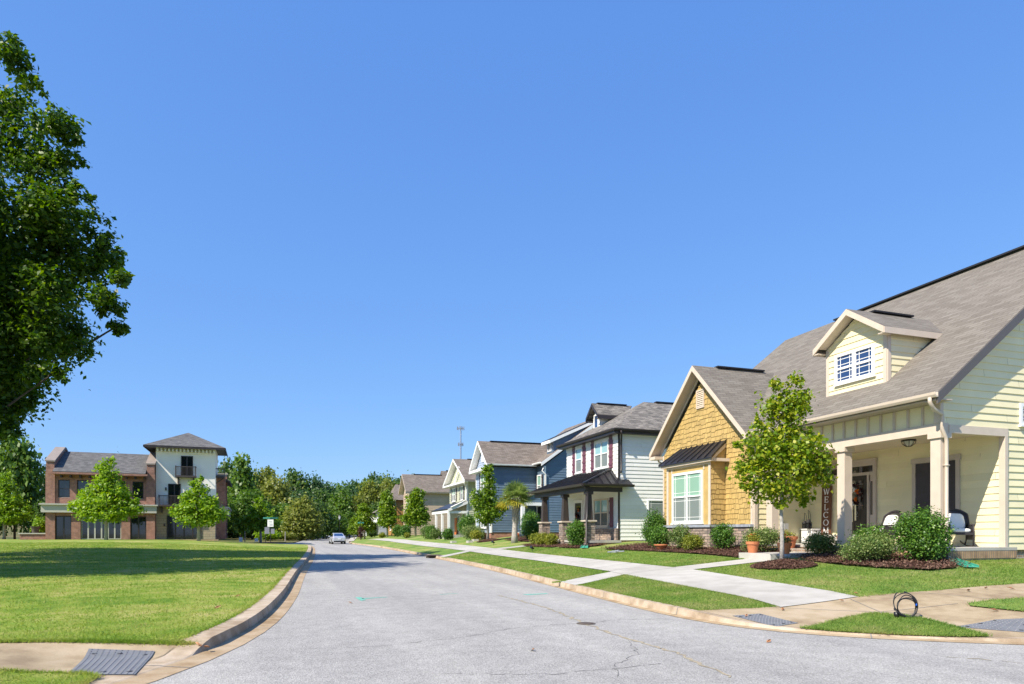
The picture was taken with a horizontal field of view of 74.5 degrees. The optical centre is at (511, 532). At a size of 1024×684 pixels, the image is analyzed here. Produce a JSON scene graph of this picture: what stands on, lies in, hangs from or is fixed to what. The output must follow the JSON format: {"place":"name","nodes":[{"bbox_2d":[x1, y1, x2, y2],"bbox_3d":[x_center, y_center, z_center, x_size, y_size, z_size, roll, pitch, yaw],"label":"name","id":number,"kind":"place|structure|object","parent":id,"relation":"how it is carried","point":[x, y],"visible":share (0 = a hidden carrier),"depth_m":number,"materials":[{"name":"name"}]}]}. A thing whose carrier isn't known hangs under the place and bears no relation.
{"place":"outdoors","nodes":[
{"label":"outdoors","id":0,"kind":"place"},
{"bbox_2d":[0,665,104,683],"bbox_3d":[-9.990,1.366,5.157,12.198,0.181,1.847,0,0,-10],"label":"grass","id":1,"kind":"structure","parent":0,"point":[92,677],"depth_m":6.76,"materials":[{"name":"green plant"}]},
{"bbox_2d":[0,637,187,678],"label":"pavement","id":2,"kind":"structure","parent":0,"point":[49,655],"depth_m":7.92,"materials":[{"name":"concrete"}]},
{"bbox_2d":[72,648,153,673],"bbox_3d":[-4.504,1.431,7.547,0.770,0.069,1.490,0,0,-19],"label":"tactile pad","id":3,"kind":"object","parent":2,"relation":"on","point":[108,661],"visible":0.94,"depth_m":7.66,"materials":[{"name":"metal"}]},
{"bbox_2d":[0,524,298,543],"bbox_3d":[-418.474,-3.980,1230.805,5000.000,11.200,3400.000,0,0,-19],"label":"ground","id":4,"kind":"structure","parent":0,"point":[10,530],"depth_m":227.18,"materials":[{"name":"green plant"}]},
{"bbox_2d":[0,471,37,538],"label":"maple tree","id":5,"kind":"object","parent":4,"relation":"on","point":[11,504],"visible":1,"depth_m":77.41,"materials":[{"name":"green plant"}]},
{"bbox_2d":[0,428,46,538],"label":"broadleaf tree","id":6,"kind":"object","parent":4,"relation":"on","point":[20,463],"visible":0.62,"depth_m":87.29,"materials":[{"name":"green plant"}]},
{"bbox_2d":[23,497,44,532],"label":"broadleaf tree","id":7,"kind":"object","parent":4,"relation":"on","point":[39,512],"visible":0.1,"depth_m":85.46,"materials":[{"name":"green plant"}]},
{"bbox_2d":[87,544,314,683],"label":"kerb","id":8,"kind":"structure","parent":4,"relation":"on","point":[267,611],"depth_m":9.38,"materials":[{"name":"concrete"}]},
{"bbox_2d":[227,452,259,536],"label":"broadleaf tree","id":9,"kind":"object","parent":4,"relation":"on","point":[245,476],"visible":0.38,"depth_m":119.20,"materials":[{"name":"green plant"}]},
{"bbox_2d":[238,493,282,542],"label":"maple tree","id":10,"kind":"object","parent":4,"relation":"on","point":[253,519],"visible":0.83,"depth_m":91.32,"materials":[{"name":"green plant"}]},
{"bbox_2d":[253,465,280,492],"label":"broadleaf tree","id":11,"kind":"object","parent":4,"relation":"on","point":[266,473],"visible":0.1,"depth_m":139.20,"materials":[{"name":"green plant"}]},
{"bbox_2d":[272,501,296,538],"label":"broadleaf tree","id":12,"kind":"object","parent":4,"relation":"on","point":[282,508],"visible":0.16,"depth_m":116.86,"materials":[{"name":"green plant"}]},
{"bbox_2d":[281,467,310,495],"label":"broadleaf tree","id":13,"kind":"object","parent":4,"relation":"on","point":[295,484],"visible":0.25,"depth_m":148.34,"materials":[{"name":"green plant"}]},
{"bbox_2d":[286,489,323,505],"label":"broadleaf tree","id":14,"kind":"object","parent":4,"relation":"on","point":[301,493],"visible":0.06,"depth_m":131.18,"materials":[{"name":"green plant"}]},
{"bbox_2d":[298,471,327,535],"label":"broadleaf tree","id":15,"kind":"object","parent":4,"relation":"on","point":[314,482],"visible":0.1,"depth_m":149.54,"materials":[{"name":"green plant"}]},
{"bbox_2d":[309,487,333,510],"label":"broadleaf tree","id":16,"kind":"object","parent":4,"relation":"on","point":[321,494],"visible":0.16,"depth_m":143.36,"materials":[{"name":"green plant"}]},
{"bbox_2d":[304,496,340,538],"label":"broadleaf tree","id":17,"kind":"object","parent":4,"relation":"on","point":[330,518],"visible":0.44,"depth_m":124.68,"materials":[{"name":"green plant"}]},
{"bbox_2d":[330,509,348,536],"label":"broadleaf tree","id":18,"kind":"object","parent":4,"relation":"on","point":[343,527],"visible":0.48,"depth_m":129.53,"materials":[{"name":"green plant"}]},
{"bbox_2d":[327,488,357,516],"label":"broadleaf tree","id":19,"kind":"object","parent":4,"relation":"on","point":[341,502],"visible":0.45,"depth_m":138.53,"materials":[{"name":"green plant"}]},
{"bbox_2d":[353,478,380,506],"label":"broadleaf tree","id":20,"kind":"object","parent":4,"relation":"on","point":[368,489],"visible":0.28,"depth_m":158.23,"materials":[{"name":"green plant"}]},
{"bbox_2d":[370,474,396,505],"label":"broadleaf tree","id":21,"kind":"object","parent":4,"relation":"on","point":[388,485],"visible":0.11,"depth_m":159.26,"materials":[{"name":"green plant"}]},
{"bbox_2d":[349,541,1023,644],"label":"kerb","id":22,"kind":"structure","parent":4,"relation":"on","point":[673,610],"depth_m":11.78,"materials":[{"name":"concrete"}]},
{"bbox_2d":[0,539,307,646],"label":"lawn","id":23,"kind":"structure","parent":0,"point":[189,542],"depth_m":16.48,"materials":[{"name":"green plant"}]},
{"bbox_2d":[0,30,135,442],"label":"oak tree","id":24,"kind":"object","parent":23,"relation":"on","point":[37,321],"visible":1,"depth_m":30.30,"materials":[{"name":"green plant"}]},
{"bbox_2d":[66,456,148,539],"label":"maple tree","id":25,"kind":"object","parent":23,"relation":"on","point":[103,501],"visible":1,"depth_m":67.31,"materials":[{"name":"green plant"}]},
{"bbox_2d":[167,474,230,540],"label":"maple tree","id":26,"kind":"object","parent":23,"relation":"on","point":[196,509],"visible":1,"depth_m":69.30,"materials":[{"name":"green plant"}]},
{"bbox_2d":[0,533,309,542],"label":"ground","id":27,"kind":"structure","parent":0,"point":[231,539],"depth_m":108.20,"materials":[{"name":"green plant"}]},
{"bbox_2d":[218,456,236,535],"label":"broadleaf tree","id":28,"kind":"object","parent":27,"relation":"on","point":[225,466],"visible":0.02,"depth_m":133.76,"materials":[{"name":"green plant"}]},
{"bbox_2d":[227,487,278,538],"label":"broadleaf tree","id":29,"kind":"object","parent":27,"relation":"on","point":[244,501],"visible":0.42,"depth_m":113.30,"materials":[{"name":"green plant"}]},
{"bbox_2d":[253,531,281,540],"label":"shrub","id":30,"kind":"object","parent":27,"relation":"on","point":[276,535],"visible":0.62,"depth_m":104.50,"materials":[{"name":"green plant"}]},
{"bbox_2d":[259,469,302,508],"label":"broadleaf tree","id":31,"kind":"object","parent":27,"relation":"on","point":[277,490],"visible":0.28,"depth_m":133.23,"materials":[{"name":"green plant"}]},
{"bbox_2d":[276,492,329,540],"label":"broadleaf tree","id":32,"kind":"object","parent":27,"relation":"on","point":[301,519],"visible":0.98,"depth_m":110.79,"materials":[{"name":"green plant"}]},
{"bbox_2d":[388,484,403,535],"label":"house","id":33,"kind":"structure","parent":0,"point":[396,496],"depth_m":108.03,"materials":[{"name":"orange"}]},
{"bbox_2d":[0,0,1023,493],"label":"sky","id":34,"kind":"structure","parent":0,"point":[358,234],"materials":[{"name":"blue"}]},
{"bbox_2d":[147,535,1023,683],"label":"road","id":35,"kind":"structure","parent":0,"point":[404,618],"depth_m":8.96,"materials":[{"name":"grey asphalt"}]},
{"bbox_2d":[328,533,345,543],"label":"car","id":36,"kind":"object","parent":35,"relation":"on","point":[338,537],"visible":1,"depth_m":89.03,"materials":[{"name":"silver metal"}]},
{"bbox_2d":[561,572,622,584],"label":"path","id":37,"kind":"structure","parent":0,"point":[586,579],"depth_m":18.98,"materials":[{"name":"concrete"}]},
{"bbox_2d":[369,538,857,606],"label":"pavement","id":38,"kind":"structure","parent":0,"point":[778,594],"depth_m":17.06,"materials":[{"name":"concrete"}]},
{"bbox_2d":[352,535,1023,636],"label":"lawn","id":39,"kind":"structure","parent":0,"point":[501,542],"depth_m":25.63,"materials":[{"name":"green plant"}]},
{"bbox_2d":[353,502,374,538],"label":"maple tree","id":40,"kind":"object","parent":39,"relation":"on","point":[365,516],"visible":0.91,"depth_m":107.33,"materials":[{"name":"green plant"}]},
{"bbox_2d":[374,489,398,536],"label":"maple tree","id":41,"kind":"object","parent":39,"relation":"on","point":[387,516],"visible":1,"depth_m":104.25,"materials":[{"name":"green plant"}]},
{"bbox_2d":[399,487,430,536],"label":"maple tree","id":42,"kind":"object","parent":39,"relation":"on","point":[416,515],"visible":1,"depth_m":90.16,"materials":[{"name":"green plant"}]},
{"bbox_2d":[398,470,449,534],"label":"house","id":43,"kind":"structure","parent":39,"relation":"on","point":[437,496],"depth_m":96.79,"materials":[{"name":"beige"}]},
{"bbox_2d":[431,459,475,538],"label":"house","id":44,"kind":"structure","parent":39,"relation":"on","point":[460,481],"depth_m":71.67,"materials":[{"name":"white"}]},
{"bbox_2d":[455,512,475,536],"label":"shrub","id":45,"kind":"object","parent":39,"relation":"on","point":[468,520],"visible":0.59,"depth_m":65.14,"materials":[{"name":"green plant"}]},
{"bbox_2d":[459,524,485,540],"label":"shrub","id":46,"kind":"object","parent":39,"relation":"on","point":[466,531],"visible":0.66,"depth_m":57.01,"materials":[{"name":"green plant"}]},
{"bbox_2d":[468,463,508,541],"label":"maple tree","id":47,"kind":"object","parent":39,"relation":"on","point":[485,505],"visible":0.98,"depth_m":51.61,"materials":[{"name":"green plant"}]},
{"bbox_2d":[496,479,534,542],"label":"palm tree","id":48,"kind":"object","parent":39,"relation":"on","point":[515,495],"visible":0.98,"depth_m":45.35,"materials":[{"name":"green plant"}]},
{"bbox_2d":[442,552,608,582],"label":"grass","id":49,"kind":"structure","parent":39,"relation":"on","point":[559,572],"depth_m":24.87,"materials":[{"name":"green plant"}]},
{"bbox_2d":[469,422,592,538],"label":"house","id":50,"kind":"structure","parent":39,"relation":"on","point":[532,466],"depth_m":56.46,"materials":[{"name":"blue wood"}]},
{"bbox_2d":[504,535,558,540],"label":"mulch bed","id":51,"kind":"object","parent":39,"relation":"on","point":[521,538],"visible":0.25,"depth_m":47.94,"materials":[{"name":"brown wood"}]},
{"bbox_2d":[519,510,540,536],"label":"shrub","id":52,"kind":"object","parent":51,"relation":"on","point":[532,515],"visible":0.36,"depth_m":50.10,"materials":[{"name":"green plant"}]},
{"bbox_2d":[521,518,539,538],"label":"shrub","id":53,"kind":"object","parent":51,"relation":"on","point":[531,527],"visible":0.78,"depth_m":46.64,"materials":[{"name":"green plant"}]},
{"bbox_2d":[552,543,607,547],"bbox_3d":[3.531,0.655,35.562,2.474,0.285,3.233,0,0,-19],"label":"mulch bed","id":54,"kind":"object","parent":39,"relation":"on","point":[570,546],"visible":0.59,"depth_m":34.87,"materials":[{"name":"brown wood"}]},
{"bbox_2d":[565,519,585,545],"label":"shrub","id":55,"kind":"object","parent":54,"relation":"on","point":[575,533],"visible":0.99,"depth_m":35.03,"materials":[{"name":"green plant"}]},
{"bbox_2d":[528,401,673,546],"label":"house","id":56,"kind":"structure","parent":39,"relation":"on","point":[610,486],"depth_m":36.81,"materials":[{"name":"white"}]},
{"bbox_2d":[575,445,581,474],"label":"window","id":57,"kind":"structure","parent":56,"relation":"in","point":[578,453],"depth_m":40.83,"materials":[{"name":"glass"}]},
{"bbox_2d":[593,438,608,470],"bbox_3d":[5.004,-4.405,37.877,0.100,1.670,1.830,0,0,-19],"label":"window","id":58,"kind":"structure","parent":56,"relation":"in","point":[601,451],"depth_m":37.85,"materials":[{"name":"white glass"}]},
{"bbox_2d":[593,498,608,527],"bbox_3d":[4.988,-1.100,37.924,0.100,1.600,1.880,0,0,-19],"label":"window","id":59,"kind":"structure","parent":56,"relation":"in","point":[600,506],"depth_m":37.87,"materials":[{"name":"grey"}]},
{"bbox_2d":[647,500,662,522],"bbox_3d":[7.945,-1.175,36.743,1.280,1.250,0.100,0,0,-19],"label":"window","id":60,"kind":"structure","parent":56,"relation":"in","point":[651,504],"depth_m":36.73,"materials":[{"name":"white glass"}]},
{"bbox_2d":[505,546,744,566],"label":"grass","id":61,"kind":"structure","parent":39,"relation":"on","point":[685,559],"depth_m":25.16,"materials":[{"name":"green plant"}]},
{"bbox_2d":[578,574,775,609],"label":"grass","id":62,"kind":"structure","parent":39,"relation":"on","point":[623,584],"depth_m":14.26,"materials":[{"name":"green plant"}]},
{"bbox_2d":[603,542,778,556],"bbox_3d":[6.886,0.601,27.442,3.095,0.375,11.605,0,0,-19],"label":"mulch bed","id":63,"kind":"object","parent":39,"relation":"on","point":[705,550],"visible":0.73,"depth_m":25.71,"materials":[{"name":"brown wood"}]},
{"bbox_2d":[635,507,666,545],"bbox_3d":[6.458,-0.256,30.700,1.392,1.926,1.403,0,0,-44],"label":"shrub","id":64,"kind":"object","parent":63,"relation":"on","point":[654,518],"visible":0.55,"depth_m":30.56,"materials":[{"name":"green plant"}]},
{"bbox_2d":[647,524,668,547],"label":"shrub","id":65,"kind":"object","parent":63,"relation":"on","point":[656,535],"visible":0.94,"depth_m":29.20,"materials":[{"name":"green plant"}]},
{"bbox_2d":[663,522,691,549],"bbox_3d":[6.724,0.129,27.246,1.307,1.302,1.286,0,0,-19],"label":"shrub","id":66,"kind":"object","parent":63,"relation":"on","point":[677,534],"visible":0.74,"depth_m":27.05,"materials":[{"name":"green plant"}]},
{"bbox_2d":[680,532,707,550],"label":"shrub","id":67,"kind":"object","parent":63,"relation":"on","point":[694,541],"visible":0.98,"depth_m":25.78,"materials":[{"name":"green plant"}]},
{"bbox_2d":[708,522,738,549],"bbox_3d":[7.884,0.125,25.209,1.165,1.297,1.214,0,0,-19],"label":"shrub","id":68,"kind":"object","parent":63,"relation":"on","point":[722,536],"visible":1,"depth_m":25.03,"materials":[{"name":"green plant"}]},
{"bbox_2d":[738,522,779,551],"bbox_3d":[8.470,0.248,22.843,1.472,1.188,1.549,0,0,4],"label":"shrub","id":69,"kind":"object","parent":63,"relation":"on","point":[768,537],"visible":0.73,"depth_m":22.58,"materials":[{"name":"green plant"}]},
{"bbox_2d":[739,552,809,559],"bbox_3d":[8.616,0.845,21.413,2.200,0.410,1.500,0,0,-19],"label":"step","id":70,"kind":"object","parent":39,"relation":"on","point":[764,555],"visible":0.36,"depth_m":20.82,"materials":[{"name":"concrete"}]},
{"bbox_2d":[746,532,760,552],"bbox_3d":[7.688,0.311,21.577,0.538,0.658,0.535,0,0,-19],"label":"flower pot","id":71,"kind":"object","parent":70,"relation":"on","point":[752,546],"visible":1,"depth_m":21.48,"materials":[{"name":"ceramic"}]},
{"bbox_2d":[750,558,817,568],"bbox_3d":[7.448,0.838,18.476,1.742,0.274,1.754,0,0,-19],"label":"mulch bed","id":72,"kind":"object","parent":39,"relation":"on","point":[780,563],"visible":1,"depth_m":18.09,"materials":[{"name":"brown wood"}]},
{"bbox_2d":[725,370,838,558],"bbox_3d":[7.610,-1.810,18.938,2.629,5.478,2.374,0,0,-31],"label":"maple tree","id":73,"kind":"object","parent":72,"relation":"on","point":[804,463],"visible":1,"depth_m":18.71,"materials":[{"name":"green plant"}]},
{"bbox_2d":[649,245,1023,560],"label":"house","id":74,"kind":"structure","parent":39,"relation":"on","point":[934,368],"depth_m":21.32,"materials":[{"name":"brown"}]},
{"bbox_2d":[670,470,703,524],"bbox_3d":[7.242,-1.435,27.938,0.100,2.170,2.300,0,0,-19],"label":"window","id":75,"kind":"structure","parent":74,"relation":"in","point":[687,487],"depth_m":27.90,"materials":[{"name":"white paint"}]},
{"bbox_2d":[821,486,831,534],"bbox_3d":[11.667,-0.670,24.985,0.038,2.100,0.460,2,-1,-19],"label":"welcome sign","id":76,"kind":"object","parent":74,"relation":"on","point":[826,514],"visible":0.86,"depth_m":24.96,"materials":[{"name":"brown wood"}]},
{"bbox_2d":[852,475,866,533],"bbox_3d":[12.145,-0.975,23.780,0.045,2.050,1.010,0,0,-19],"label":"door","id":77,"kind":"structure","parent":74,"relation":"in","point":[861,507],"depth_m":23.57,"materials":[{"name":"black glass"}]},
{"bbox_2d":[869,510,901,542],"bbox_3d":[11.845,-0.159,21.284,0.981,1.112,0.795,0,0,-9],"label":"rocking chair","id":78,"kind":"object","parent":74,"relation":"on","point":[887,517],"visible":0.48,"depth_m":21.22,"materials":[{"name":"brown wicker"}]},
{"bbox_2d":[911,454,960,515],"bbox_3d":[13.125,-1.180,20.887,0.060,2.360,1.660,0,0,-19],"label":"window","id":79,"kind":"structure","parent":74,"relation":"in","point":[920,472],"depth_m":21.14,"materials":[{"name":"grey glass"}]},
{"bbox_2d":[949,508,976,546],"bbox_3d":[12.815,-0.159,19.417,0.795,1.112,0.981,0,0,11],"label":"rocking chair","id":80,"kind":"object","parent":74,"relation":"on","point":[959,518],"visible":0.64,"depth_m":19.43,"materials":[{"name":"brown wicker"}]},
{"bbox_2d":[696,558,1023,596],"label":"grass","id":81,"kind":"structure","parent":39,"relation":"on","point":[991,564],"depth_m":15.36,"materials":[{"name":"green plant"}]},
{"bbox_2d":[794,549,976,568],"bbox_3d":[9.918,0.695,18.458,3.225,0.368,5.574,0,0,-19],"label":"mulch bed","id":82,"kind":"object","parent":39,"relation":"on","point":[904,562],"visible":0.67,"depth_m":17.47,"materials":[{"name":"brown wood"}]},
{"bbox_2d":[777,553,791,558],"bbox_3d":[8.234,0.700,20.349,0.450,0.220,0.348,0,0,-19],"label":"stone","id":83,"kind":"object","parent":82,"relation":"on","point":[787,556],"visible":0.5,"depth_m":20.21,"materials":[{"name":"grey stone"}]},
{"bbox_2d":[777,531,792,553],"bbox_3d":[8.235,0.305,20.323,0.461,0.711,0.505,0,0,16],"label":"flower pot","id":84,"kind":"object","parent":83,"relation":"on","point":[787,543],"visible":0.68,"depth_m":20.24,"materials":[{"name":"ceramic"}]},
{"bbox_2d":[801,528,843,554],"bbox_3d":[9.487,0.344,20.708,1.287,1.002,1.210,0,0,-19],"label":"shrub","id":85,"kind":"object","parent":82,"relation":"on","point":[821,542],"visible":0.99,"depth_m":20.48,"materials":[{"name":"green plant"}]},
{"bbox_2d":[836,530,901,561],"bbox_3d":[9.577,0.410,18.139,1.645,1.039,1.622,0,0,18],"label":"shrub","id":86,"kind":"object","parent":82,"relation":"on","point":[880,545],"visible":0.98,"depth_m":17.89,"materials":[{"name":"green plant"}]},
{"bbox_2d":[847,522,893,555],"bbox_3d":[10.258,0.269,19.264,1.365,1.198,1.363,0,0,-19],"label":"shrub","id":87,"kind":"object","parent":82,"relation":"on","point":[870,529],"visible":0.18,"depth_m":19.19,"materials":[{"name":"green plant"}]},
{"bbox_2d":[886,502,958,560],"bbox_3d":[10.664,0.081,17.571,1.614,1.740,1.629,0,0,-19],"label":"shrub","id":88,"kind":"object","parent":82,"relation":"on","point":[924,534],"visible":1,"depth_m":17.33,"materials":[{"name":"green plant"}]},
{"bbox_2d":[677,559,766,568],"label":"path","id":89,"kind":"structure","parent":0,"point":[716,564],"depth_m":20.31,"materials":[{"name":"concrete"}]},
{"bbox_2d":[699,583,1023,636],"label":"pavement","id":90,"kind":"structure","parent":0,"point":[950,606],"depth_m":11.61,"materials":[{"name":"concrete"}]},
{"bbox_2d":[734,613,796,625],"bbox_3d":[4.120,1.406,10.917,0.570,0.075,0.980,0,0,-19],"label":"tactile pad","id":91,"kind":"object","parent":90,"relation":"on","point":[766,619],"visible":1,"depth_m":10.93,"materials":[{"name":"stone"}]},
{"bbox_2d":[961,618,1023,631],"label":"tactile pad","id":92,"kind":"object","parent":90,"relation":"on","point":[1017,624],"visible":1,"depth_m":10.02,"materials":[{"name":"stone"}]},
{"bbox_2d":[797,611,992,636],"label":"grass","id":93,"kind":"structure","parent":0,"point":[876,624],"depth_m":10.07,"materials":[{"name":"green plant"}]},
{"bbox_2d":[893,591,921,617],"bbox_3d":[6.310,1.149,10.771,0.453,0.412,0.201,0,0,0],"label":"cable coil","id":94,"kind":"object","parent":93,"relation":"on","point":[897,613],"visible":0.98,"depth_m":10.74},
{"bbox_2d":[966,596,1023,611],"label":"lawn","id":95,"kind":"structure","parent":0,"point":[989,603],"depth_m":11.36,"materials":[{"name":"green plant"}]},
{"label":"ground","id":96,"kind":"structure","parent":0,"visible":0},
{"bbox_2d":[18,526,44,539],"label":"planter","id":97,"kind":"object","parent":96,"relation":"on","point":[35,534],"visible":0.95,"depth_m":72.25,"materials":[{"name":"red brick"}]},
{"bbox_2d":[39,433,231,540],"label":"building","id":98,"kind":"structure","parent":96,"relation":"on","point":[162,474],"depth_m":75.92,"materials":[{"name":"red brick"}]},
{"bbox_2d":[56,516,70,538],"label":"window","id":99,"kind":"structure","parent":98,"relation":"in","point":[63,523],"depth_m":72.81,"materials":[{"name":"grey glass"}]},
{"bbox_2d":[58,480,69,497],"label":"window","id":100,"kind":"structure","parent":98,"relation":"in","point":[63,485],"depth_m":72.84,"materials":[{"name":"grey glass"}]},
{"bbox_2d":[81,517,120,538],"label":"window","id":101,"kind":"structure","parent":98,"relation":"in","point":[95,531],"depth_m":74.03,"materials":[{"name":"glass"}]},
{"bbox_2d":[132,482,142,498],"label":"window","id":102,"kind":"structure","parent":98,"relation":"in","point":[136,485],"depth_m":75.45,"materials":[{"name":"black glass"}]},
{"bbox_2d":[131,517,145,538],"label":"window","id":103,"kind":"structure","parent":98,"relation":"in","point":[138,525],"depth_m":75.41,"materials":[{"name":"grey glass"}]},
{"bbox_2d":[168,484,180,504],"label":"window","id":104,"kind":"structure","parent":98,"relation":"in","point":[173,489],"depth_m":77.22,"materials":[{"name":"black glass"}]},
{"bbox_2d":[167,515,200,538],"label":"window","id":105,"kind":"structure","parent":98,"relation":"in","point":[173,532],"depth_m":77.43,"materials":[{"name":"grey glass"}]},
{"bbox_2d":[181,456,192,475],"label":"window","id":106,"kind":"structure","parent":98,"relation":"in","point":[185,460],"depth_m":77.69,"materials":[{"name":"black glass"}]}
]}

